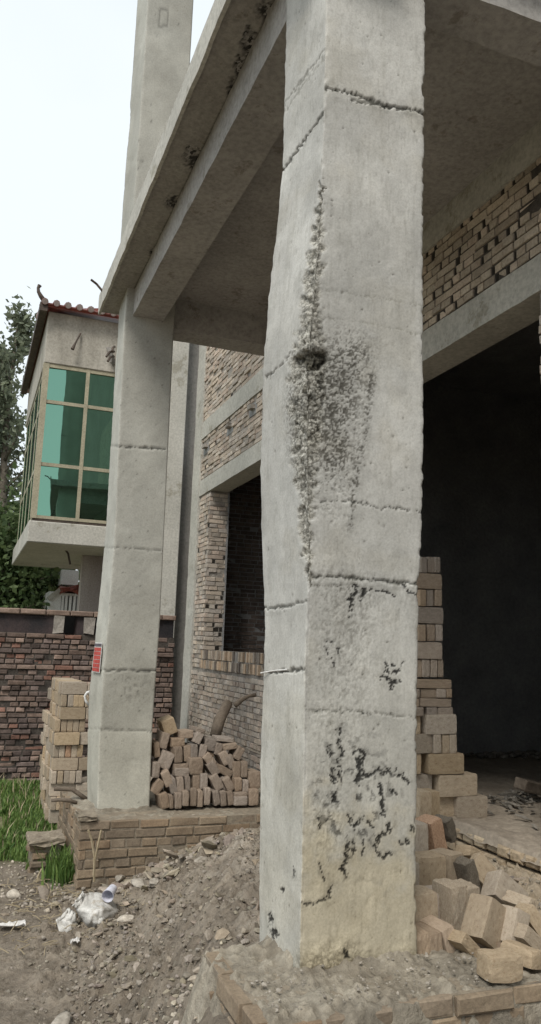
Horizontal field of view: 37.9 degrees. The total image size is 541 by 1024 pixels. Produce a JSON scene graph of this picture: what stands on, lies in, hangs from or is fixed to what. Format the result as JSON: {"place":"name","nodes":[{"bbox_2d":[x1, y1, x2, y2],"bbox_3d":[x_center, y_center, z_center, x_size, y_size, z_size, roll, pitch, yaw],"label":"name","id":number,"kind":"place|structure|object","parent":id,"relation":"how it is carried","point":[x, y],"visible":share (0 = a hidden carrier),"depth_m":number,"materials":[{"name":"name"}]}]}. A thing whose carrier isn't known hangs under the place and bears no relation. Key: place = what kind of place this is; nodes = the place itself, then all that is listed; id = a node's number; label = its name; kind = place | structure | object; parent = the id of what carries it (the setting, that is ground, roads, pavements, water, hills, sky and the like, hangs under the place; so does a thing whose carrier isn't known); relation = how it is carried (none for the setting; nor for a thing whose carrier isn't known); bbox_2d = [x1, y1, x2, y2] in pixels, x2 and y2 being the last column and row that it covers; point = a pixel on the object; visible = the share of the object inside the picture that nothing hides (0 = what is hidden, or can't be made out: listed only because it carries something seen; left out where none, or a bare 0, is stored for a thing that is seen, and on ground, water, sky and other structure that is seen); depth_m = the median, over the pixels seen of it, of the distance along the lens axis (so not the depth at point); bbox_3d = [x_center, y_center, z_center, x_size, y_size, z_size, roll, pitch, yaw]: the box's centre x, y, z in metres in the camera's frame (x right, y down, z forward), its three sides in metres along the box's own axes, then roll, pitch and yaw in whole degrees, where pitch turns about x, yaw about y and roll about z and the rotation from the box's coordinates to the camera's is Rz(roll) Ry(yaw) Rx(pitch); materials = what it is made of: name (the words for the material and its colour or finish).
{"place":"outdoors","nodes":[
{"label":"outdoors","id":0,"kind":"place"},
{"bbox_2d":[0,0,213,581],"label":"sky","id":1,"kind":"structure","parent":0,"point":[66,66],"materials":[{"name":"white"}]},
{"bbox_2d":[0,757,540,1023],"bbox_3d":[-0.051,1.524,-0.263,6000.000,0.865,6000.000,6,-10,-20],"label":"ground","id":2,"kind":"structure","parent":0,"point":[24,976],"depth_m":4.53,"materials":[{"name":"soil"}]},
{"bbox_2d":[0,337,26,513],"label":"poplar tree","id":3,"kind":"object","parent":2,"relation":"on","point":[15,473],"visible":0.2,"depth_m":19.72,"materials":[{"name":"green plant"}]},
{"bbox_2d":[0,286,36,514],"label":"poplar tree","id":4,"kind":"object","parent":2,"relation":"on","point":[23,324],"visible":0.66,"depth_m":19.45,"materials":[{"name":"green plant"}]},
{"bbox_2d":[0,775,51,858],"bbox_3d":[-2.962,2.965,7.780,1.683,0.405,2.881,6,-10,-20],"label":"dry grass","id":5,"kind":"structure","parent":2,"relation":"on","point":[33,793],"depth_m":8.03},
{"bbox_2d":[0,461,60,608],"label":"bushy tree","id":6,"kind":"object","parent":2,"relation":"on","point":[13,584],"visible":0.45,"depth_m":16.50,"materials":[{"name":"green plant"}]},
{"bbox_2d":[0,778,61,869],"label":"grass","id":7,"kind":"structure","parent":2,"relation":"on","point":[19,852],"depth_m":7.75,"materials":[{"name":"plant"}]},
{"bbox_2d":[0,474,79,609],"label":"bushy tree","id":8,"kind":"object","parent":2,"relation":"on","point":[7,534],"visible":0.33,"depth_m":17.19,"materials":[{"name":"green plant"}]},
{"bbox_2d":[25,829,65,872],"bbox_3d":[-1.927,3.054,6.658,0.308,0.635,0.359,6,-10,-20],"label":"brick stub","id":9,"kind":"object","parent":2,"relation":"on","point":[41,840],"visible":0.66,"depth_m":6.57,"materials":[{"name":"brick"}]},
{"bbox_2d":[49,810,58,822],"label":"stacked brick","id":10,"kind":"object","parent":2,"relation":"on","point":[53,815],"visible":0.36,"depth_m":7.64,"materials":[{"name":"brick"}]},
{"bbox_2d":[48,794,55,809],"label":"stacked brick","id":11,"kind":"object","parent":10,"relation":"on","point":[51,805],"visible":0.78,"depth_m":7.65,"materials":[{"name":"brick"}]},
{"bbox_2d":[49,783,74,795],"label":"stacked brick","id":12,"kind":"object","parent":11,"relation":"on","point":[52,792],"visible":0.6,"depth_m":7.72,"materials":[{"name":"brick"}]},
{"bbox_2d":[69,770,75,782],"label":"stacked brick","id":13,"kind":"object","parent":12,"relation":"on","point":[72,776],"visible":0.66,"depth_m":7.76,"materials":[{"name":"brick"}]},
{"bbox_2d":[52,757,77,770],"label":"stacked brick","id":14,"kind":"object","parent":13,"relation":"on","point":[66,763],"visible":1,"depth_m":7.77,"materials":[{"name":"brick"}]},
{"bbox_2d":[50,743,58,757],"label":"stacked brick","id":15,"kind":"object","parent":14,"relation":"on","point":[54,751],"visible":0.87,"depth_m":7.76,"materials":[{"name":"brick"}]},
{"bbox_2d":[54,732,79,744],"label":"stacked brick","id":16,"kind":"object","parent":15,"relation":"on","point":[66,738],"visible":1,"depth_m":7.78,"materials":[{"name":"brick"}]},
{"bbox_2d":[34,842,74,890],"bbox_3d":[-1.723,2.878,6.494,0.551,0.284,0.732,10,-13,-39],"label":"weed clump","id":17,"kind":"object","parent":2,"relation":"on","point":[61,869],"visible":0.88,"depth_m":6.38,"materials":[{"name":"green plant"}]},
{"bbox_2d":[41,569,78,610],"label":"shed","id":18,"kind":"structure","parent":2,"relation":"on","point":[61,597],"depth_m":16.52,"materials":[{"name":"white paint"}]},
{"bbox_2d":[51,1010,70,1023],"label":"stone","id":19,"kind":"object","parent":2,"relation":"on","point":[63,1017],"visible":1,"depth_m":3.94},
{"bbox_2d":[0,877,153,954],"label":"straw litter","id":20,"kind":"object","parent":2,"relation":"on","point":[39,879],"visible":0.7,"depth_m":5.61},
{"bbox_2d":[56,891,118,932],"bbox_3d":[-1.229,2.733,5.332,0.310,0.302,0.378,-1,-10,15],"label":"white sack","id":21,"kind":"object","parent":2,"relation":"on","point":[93,909],"visible":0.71,"depth_m":5.25,"materials":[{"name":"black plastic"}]},
{"bbox_2d":[102,884,116,901],"bbox_3d":[-1.103,2.618,5.421,0.084,0.084,0.110,1,0,7],"label":"paper cup","id":22,"kind":"object","parent":21,"relation":"on","point":[108,893],"visible":1,"depth_m":5.41,"materials":[{"name":"paper"}]},
{"bbox_2d":[0,608,175,781],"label":"boundary wall","id":23,"kind":"structure","parent":2,"relation":"on","point":[40,649],"depth_m":9.67,"materials":[{"name":"brick"}]},
{"bbox_2d":[12,284,198,735],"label":"neighbour house","id":24,"kind":"structure","parent":2,"relation":"on","point":[68,382],"depth_m":12.72,"materials":[{"name":"paint"}]},
{"bbox_2d":[17,377,41,541],"bbox_3d":[-4.383,-0.830,14.357,0.040,2.511,4.130,6,-10,-20],"label":"window frame","id":25,"kind":"structure","parent":24,"relation":"in","point":[31,436],"depth_m":14.35,"materials":[{"name":"beige metal"}]},
{"bbox_2d":[30,362,114,523],"bbox_3d":[-2.746,-1.056,12.734,1.990,2.511,0.080,6,-10,-20],"label":"window frame","id":26,"kind":"structure","parent":24,"relation":"in","point":[72,464],"depth_m":12.57,"materials":[{"name":"green glass"}]},
{"bbox_2d":[57,784,260,891],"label":"brick plinth","id":27,"kind":"structure","parent":2,"relation":"on","point":[134,841],"depth_m":6.45,"materials":[{"name":"brick"}]},
{"bbox_2d":[87,0,192,808],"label":"concrete pillar","id":28,"kind":"structure","parent":27,"relation":"on","point":[121,701],"depth_m":7.24,"materials":[{"name":"concrete"}]},
{"bbox_2d":[92,642,101,672],"bbox_3d":[-1.560,1.306,7.080,0.015,0.265,0.281,6,-11,-24],"label":"paper notice","id":29,"kind":"object","parent":28,"relation":"attached to","point":[97,658],"visible":1,"depth_m":7.06,"materials":[{"name":"red"}]},
{"bbox_2d":[155,789,169,808],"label":"heaped brick","id":30,"kind":"object","parent":27,"relation":"on","point":[162,799],"visible":0.89,"depth_m":6.80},
{"bbox_2d":[150,778,163,794],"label":"heaped brick","id":31,"kind":"object","parent":30,"relation":"on","point":[156,785],"visible":0.87,"depth_m":6.85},
{"bbox_2d":[170,792,181,808],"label":"heaped brick","id":32,"kind":"object","parent":27,"relation":"on","point":[177,800],"visible":0.73,"depth_m":6.82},
{"bbox_2d":[166,774,176,793],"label":"heaped brick","id":33,"kind":"object","parent":32,"relation":"on","point":[171,788],"visible":0.65,"depth_m":6.89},
{"bbox_2d":[159,768,172,786],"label":"heaped brick","id":34,"kind":"object","parent":33,"relation":"on","point":[165,776],"visible":0.84,"depth_m":6.88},
{"bbox_2d":[154,748,174,769],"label":"heaped brick","id":35,"kind":"object","parent":34,"relation":"on","point":[165,758],"visible":0.77,"depth_m":7.00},
{"bbox_2d":[155,730,169,748],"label":"heaped brick","id":36,"kind":"object","parent":35,"relation":"on","point":[162,738],"visible":0.82,"depth_m":7.07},
{"bbox_2d":[156,715,177,734],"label":"heaped brick","id":37,"kind":"object","parent":36,"relation":"on","point":[166,724],"visible":0.86,"depth_m":7.18,"materials":[{"name":"brick"}]},
{"bbox_2d":[189,786,196,805],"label":"heaped brick","id":38,"kind":"object","parent":27,"relation":"on","point":[192,796],"visible":0.75,"depth_m":6.88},
{"bbox_2d":[189,774,199,788],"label":"heaped brick","id":39,"kind":"object","parent":38,"relation":"on","point":[195,781],"visible":0.51,"depth_m":6.99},
{"bbox_2d":[182,757,202,774],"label":"heaped brick","id":40,"kind":"object","parent":39,"relation":"on","point":[195,765],"visible":0.77,"depth_m":7.02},
{"bbox_2d":[210,787,219,805],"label":"heaped brick","id":41,"kind":"object","parent":27,"relation":"on","point":[214,798],"visible":0.71,"depth_m":6.96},
{"bbox_2d":[207,772,223,790],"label":"heaped brick","id":42,"kind":"object","parent":41,"relation":"on","point":[214,782],"visible":0.77,"depth_m":7.01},
{"bbox_2d":[247,788,258,805],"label":"heaped brick","id":43,"kind":"object","parent":27,"relation":"on","point":[252,795],"visible":0.71,"depth_m":7.05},
{"bbox_2d":[243,768,260,787],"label":"heaped brick","id":44,"kind":"object","parent":43,"relation":"on","point":[253,777],"visible":0.73,"depth_m":7.17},
{"bbox_2d":[0,827,540,1023],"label":"rubble","id":45,"kind":"object","parent":2,"relation":"on","point":[209,845],"visible":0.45,"depth_m":4.70,"materials":[{"name":"stone"}]},
{"bbox_2d":[180,120,540,879],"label":"brick house","id":46,"kind":"structure","parent":2,"relation":"on","point":[482,394],"depth_m":9.06,"materials":[{"name":"brick"}]},
{"bbox_2d":[90,0,540,355],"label":"porch canopy","id":47,"kind":"object","parent":46,"relation":"attached to","point":[197,243],"visible":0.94,"depth_m":5.19,"materials":[{"name":"concrete"}]},
{"bbox_2d":[440,797,453,816],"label":"stacked brick","id":48,"kind":"object","parent":46,"relation":"on","point":[447,806],"visible":0.27,"depth_m":5.29,"materials":[{"name":"brick"}]},
{"bbox_2d":[416,772,431,788],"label":"stacked brick","id":49,"kind":"object","parent":48,"relation":"on","point":[423,780],"visible":0.26,"depth_m":5.26,"materials":[{"name":"brick"}]},
{"bbox_2d":[417,754,420,773],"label":"stacked brick","id":50,"kind":"object","parent":49,"relation":"on","point":[418,763],"visible":0.12,"depth_m":5.23,"materials":[{"name":"brick"}]},
{"bbox_2d":[415,733,431,753],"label":"stacked brick","id":51,"kind":"object","parent":50,"relation":"on","point":[423,743],"visible":0.53,"depth_m":5.26,"materials":[{"name":"brick"}]},
{"bbox_2d":[420,714,456,733],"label":"stacked brick","id":52,"kind":"object","parent":51,"relation":"on","point":[440,724],"visible":0.81,"depth_m":5.31,"materials":[{"name":"brick"}]},
{"bbox_2d":[453,793,487,817],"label":"stacked brick","id":53,"kind":"object","parent":46,"relation":"on","point":[471,806],"visible":0.84,"depth_m":5.30,"materials":[{"name":"brick"}]},
{"bbox_2d":[431,771,476,796],"bbox_3d":[1.244,1.849,5.356,0.308,0.144,0.131,6,-10,-22],"label":"stacked brick","id":54,"kind":"object","parent":53,"relation":"on","point":[455,785],"visible":0.74,"depth_m":5.29,"materials":[{"name":"brick"}]},
{"bbox_2d":[420,752,463,773],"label":"stacked brick","id":55,"kind":"object","parent":54,"relation":"on","point":[442,763],"visible":0.83,"depth_m":5.28,"materials":[{"name":"brick"}]},
{"bbox_2d":[465,750,540,829],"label":"rubble","id":56,"kind":"object","parent":46,"relation":"on","point":[512,794],"visible":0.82,"depth_m":5.82,"materials":[{"name":"stone"}]},
{"bbox_2d":[514,777,540,794],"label":"broken plank","id":57,"kind":"object","parent":56,"relation":"on","point":[527,785],"visible":1,"depth_m":5.62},
{"bbox_2d":[181,935,540,1023],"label":"brick plinth","id":58,"kind":"structure","parent":2,"relation":"on","point":[222,985],"depth_m":2.71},
{"bbox_2d":[259,0,425,968],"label":"concrete pillar","id":59,"kind":"structure","parent":58,"relation":"on","point":[341,473],"depth_m":3.17,"materials":[{"name":"grey concrete"}]},
{"bbox_2d":[250,952,487,1011],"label":"gravel","id":60,"kind":"structure","parent":58,"relation":"on","point":[464,957],"depth_m":2.70,"materials":[{"name":"gravel"}]},
{"bbox_2d":[415,924,430,954],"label":"tumbled brick","id":61,"kind":"object","parent":58,"relation":"on","point":[423,945],"visible":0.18,"depth_m":3.00,"materials":[{"name":"brick"}]},
{"bbox_2d":[414,885,437,921],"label":"tumbled brick","id":62,"kind":"object","parent":58,"relation":"on","point":[426,901],"visible":0.35,"depth_m":3.18,"materials":[{"name":"brick"}]},
{"bbox_2d":[415,921,442,950],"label":"tumbled brick","id":63,"kind":"object","parent":58,"relation":"on","point":[435,939],"visible":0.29,"depth_m":3.02,"materials":[{"name":"brick"}]},
{"bbox_2d":[420,915,455,952],"bbox_3d":[0.659,1.699,3.127,0.060,0.160,0.203,-12,-2,-28],"label":"tumbled brick","id":64,"kind":"object","parent":58,"relation":"on","point":[444,928],"visible":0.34,"depth_m":3.06,"materials":[{"name":"brick"}]},
{"bbox_2d":[432,878,466,930],"bbox_3d":[0.746,1.632,3.260,0.088,0.196,0.134,3,-9,-26],"label":"tumbled brick","id":65,"kind":"object","parent":58,"relation":"on","point":[452,902],"visible":0.64,"depth_m":3.21,"materials":[{"name":"brick"}]},
{"bbox_2d":[447,929,479,957],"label":"tumbled brick","id":66,"kind":"object","parent":58,"relation":"on","point":[461,941],"visible":0.63,"depth_m":3.00,"materials":[{"name":"brick"}]},
{"bbox_2d":[455,878,479,903],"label":"tumbled brick","id":67,"kind":"object","parent":58,"relation":"on","point":[472,888],"visible":0.2,"depth_m":3.24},
{"bbox_2d":[460,893,505,948],"bbox_3d":[0.852,1.631,3.136,0.121,0.165,0.111,44,-35,-22],"label":"tumbled brick","id":68,"kind":"object","parent":58,"relation":"on","point":[483,920],"visible":0.94,"depth_m":3.10,"materials":[{"name":"brick"}]},
{"bbox_2d":[476,947,522,982],"bbox_3d":[0.811,1.603,2.786,0.132,0.087,0.097,7,-11,-17],"label":"loose brick","id":69,"kind":"object","parent":58,"relation":"on","point":[501,965],"visible":1,"depth_m":2.75,"materials":[{"name":"brick"}]},
{"bbox_2d":[500,940,540,969],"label":"tumbled brick","id":70,"kind":"object","parent":58,"relation":"on","point":[531,957],"visible":0.71,"depth_m":2.87,"materials":[{"name":"brick"}]},
{"bbox_2d":[502,890,538,911],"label":"tumbled brick","id":71,"kind":"object","parent":58,"relation":"on","point":[511,898],"visible":0.52,"depth_m":3.46,"materials":[{"name":"brick"}]},
{"bbox_2d":[514,923,540,948],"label":"tumbled brick","id":72,"kind":"object","parent":58,"relation":"on","point":[527,935],"visible":0.6,"depth_m":3.05,"materials":[{"name":"brick"}]},
{"bbox_2d":[515,903,540,936],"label":"tumbled brick","id":73,"kind":"object","parent":58,"relation":"on","point":[535,918],"visible":0.51,"depth_m":3.17,"materials":[{"name":"brick"}]},
{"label":"tumbled brick","id":74,"kind":"object","parent":58,"relation":"on","visible":0},
{"bbox_2d":[501,904,529,941],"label":"tumbled brick","id":75,"kind":"object","parent":74,"relation":"on","point":[514,917],"visible":0.45,"depth_m":3.10,"materials":[{"name":"brick"}]},
{"bbox_2d":[415,819,428,850],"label":"tumbled brick","id":76,"kind":"object","parent":2,"relation":"on","point":[421,843],"visible":0.3,"depth_m":3.88,"materials":[{"name":"brick"}]},
{"bbox_2d":[416,814,447,849],"bbox_3d":[0.810,1.633,3.979,0.091,0.175,0.122,-8,-2,-36],"label":"tumbled brick","id":77,"kind":"object","parent":76,"relation":"on","point":[436,836],"visible":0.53,"depth_m":3.93,"materials":[{"name":"brick"}]},
{"bbox_2d":[415,787,431,818],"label":"tumbled brick","id":78,"kind":"object","parent":2,"relation":"on","point":[423,801],"visible":0.39,"depth_m":4.19,"materials":[{"name":"brick"}]},
{"bbox_2d":[415,850,445,885],"bbox_3d":[0.711,1.655,3.609,0.146,0.169,0.122,6,-10,-20],"label":"tumbled brick","id":79,"kind":"object","parent":2,"relation":"on","point":[432,865],"visible":0.41,"depth_m":3.56,"materials":[{"name":"brick"}]},
{"bbox_2d":[421,788,439,815],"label":"tumbled brick","id":80,"kind":"object","parent":2,"relation":"on","point":[435,802],"visible":0.42,"depth_m":4.23,"materials":[{"name":"brick"}]},
{"bbox_2d":[435,814,456,842],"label":"tumbled brick","id":81,"kind":"object","parent":2,"relation":"on","point":[449,829],"visible":0.59,"depth_m":4.05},
{"bbox_2d":[431,848,462,879],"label":"tumbled brick","id":82,"kind":"object","parent":2,"relation":"on","point":[451,856],"visible":0.34,"depth_m":3.65,"materials":[{"name":"brick"}]},
{"bbox_2d":[455,845,483,858],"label":"tumbled brick","id":83,"kind":"object","parent":2,"relation":"on","point":[468,851],"visible":0.57,"depth_m":3.94,"materials":[{"name":"brick"}]},
{"bbox_2d":[480,870,528,904],"bbox_3d":[1.064,1.743,3.582,0.182,0.130,0.101,43,-43,-6],"label":"tumbled brick","id":84,"kind":"object","parent":2,"relation":"on","point":[497,884],"visible":0.48,"depth_m":3.56,"materials":[{"name":"brick"}]},
{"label":"stacked brick","id":85,"kind":"object","parent":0,"visible":0},
{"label":"stacked brick","id":86,"kind":"object","parent":85,"relation":"on","visible":0},
{"bbox_2d":[437,707,452,714],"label":"stacked brick","id":87,"kind":"object","parent":86,"relation":"on","point":[444,710],"visible":0.34,"depth_m":5.35,"materials":[{"name":"brick"}]},
{"bbox_2d":[418,698,450,706],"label":"stacked brick","id":88,"kind":"object","parent":87,"relation":"on","point":[434,702],"visible":0.79,"depth_m":5.33,"materials":[{"name":"brick"}]},
{"bbox_2d":[417,688,435,697],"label":"stacked brick","id":89,"kind":"object","parent":88,"relation":"on","point":[427,693],"visible":0.4,"depth_m":5.33,"materials":[{"name":"brick"}]},
{"bbox_2d":[416,678,450,688],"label":"stacked brick","id":90,"kind":"object","parent":89,"relation":"on","point":[435,683],"visible":0.62,"depth_m":5.34,"materials":[{"name":"brick"}]},
{"bbox_2d":[420,659,429,676],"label":"stacked brick","id":91,"kind":"object","parent":90,"relation":"on","point":[425,667],"visible":0.36,"depth_m":5.34,"materials":[{"name":"brick"}]},
{"bbox_2d":[417,642,441,658],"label":"stacked brick","id":92,"kind":"object","parent":91,"relation":"on","point":[429,650],"visible":0.64,"depth_m":5.36,"materials":[{"name":"brick"}]},
{"bbox_2d":[428,659,436,676],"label":"stacked brick","id":93,"kind":"object","parent":90,"relation":"on","point":[433,667],"visible":0.35,"depth_m":5.36,"materials":[{"name":"brick"}]},
{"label":"stacked brick","id":94,"kind":"object","parent":93,"relation":"on","visible":0},
{"bbox_2d":[429,624,442,640],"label":"stacked brick","id":95,"kind":"object","parent":94,"relation":"on","point":[438,632],"visible":0.46,"depth_m":5.42,"materials":[{"name":"brick"}]},
{"bbox_2d":[418,607,442,623],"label":"stacked brick","id":96,"kind":"object","parent":95,"relation":"on","point":[430,615],"visible":0.72,"depth_m":5.42,"materials":[{"name":"brick"}]},
{"bbox_2d":[422,590,432,606],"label":"stacked brick","id":97,"kind":"object","parent":96,"relation":"on","point":[429,597],"visible":0.36,"depth_m":5.44,"materials":[{"name":"brick"}]},
{"bbox_2d":[416,573,441,589],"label":"stacked brick","id":98,"kind":"object","parent":97,"relation":"on","point":[427,581],"visible":0.65,"depth_m":5.45,"materials":[{"name":"brick"}]},
{"label":"stacked brick","id":99,"kind":"object","parent":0,"visible":0},
{"bbox_2d":[59,718,66,731],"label":"stacked brick","id":100,"kind":"object","parent":99,"relation":"on","point":[63,725],"visible":0.72,"depth_m":7.83,"materials":[{"name":"brick"}]},
{"bbox_2d":[60,707,85,718],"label":"stacked brick","id":101,"kind":"object","parent":100,"relation":"on","point":[72,712],"visible":1,"depth_m":7.85,"materials":[{"name":"brick"}]},
{"bbox_2d":[78,694,84,706],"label":"stacked brick","id":102,"kind":"object","parent":101,"relation":"on","point":[81,700],"visible":0.69,"depth_m":7.90,"materials":[{"name":"brick"}]},
{"bbox_2d":[61,682,86,693],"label":"stacked brick","id":103,"kind":"object","parent":102,"relation":"on","point":[74,687],"visible":0.91,"depth_m":7.89,"materials":[{"name":"brick"}]},
{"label":"tumbled brick","id":104,"kind":"object","parent":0,"visible":0},
{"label":"tumbled brick","id":105,"kind":"object","parent":104,"relation":"on","visible":0},
{"bbox_2d":[470,852,495,889],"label":"tumbled brick","id":106,"kind":"object","parent":105,"relation":"on","point":[484,865],"visible":0.27,"depth_m":3.68,"materials":[{"name":"brick"}]},
{"bbox_2d":[453,856,480,891],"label":"tumbled brick","id":107,"kind":"object","parent":106,"relation":"on","point":[466,868],"visible":0.58,"depth_m":3.61,"materials":[{"name":"brick"}]},
{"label":"heaped brick","id":108,"kind":"object","parent":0,"visible":0},
{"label":"heaped brick","id":109,"kind":"object","parent":108,"relation":"on","visible":0},
{"bbox_2d":[210,699,232,735],"bbox_3d":[-0.487,2.031,7.744,0.115,0.364,0.294,-3,-11,29],"label":"timber post","id":110,"kind":"object","parent":109,"relation":"on","point":[221,715],"visible":0.89,"depth_m":7.69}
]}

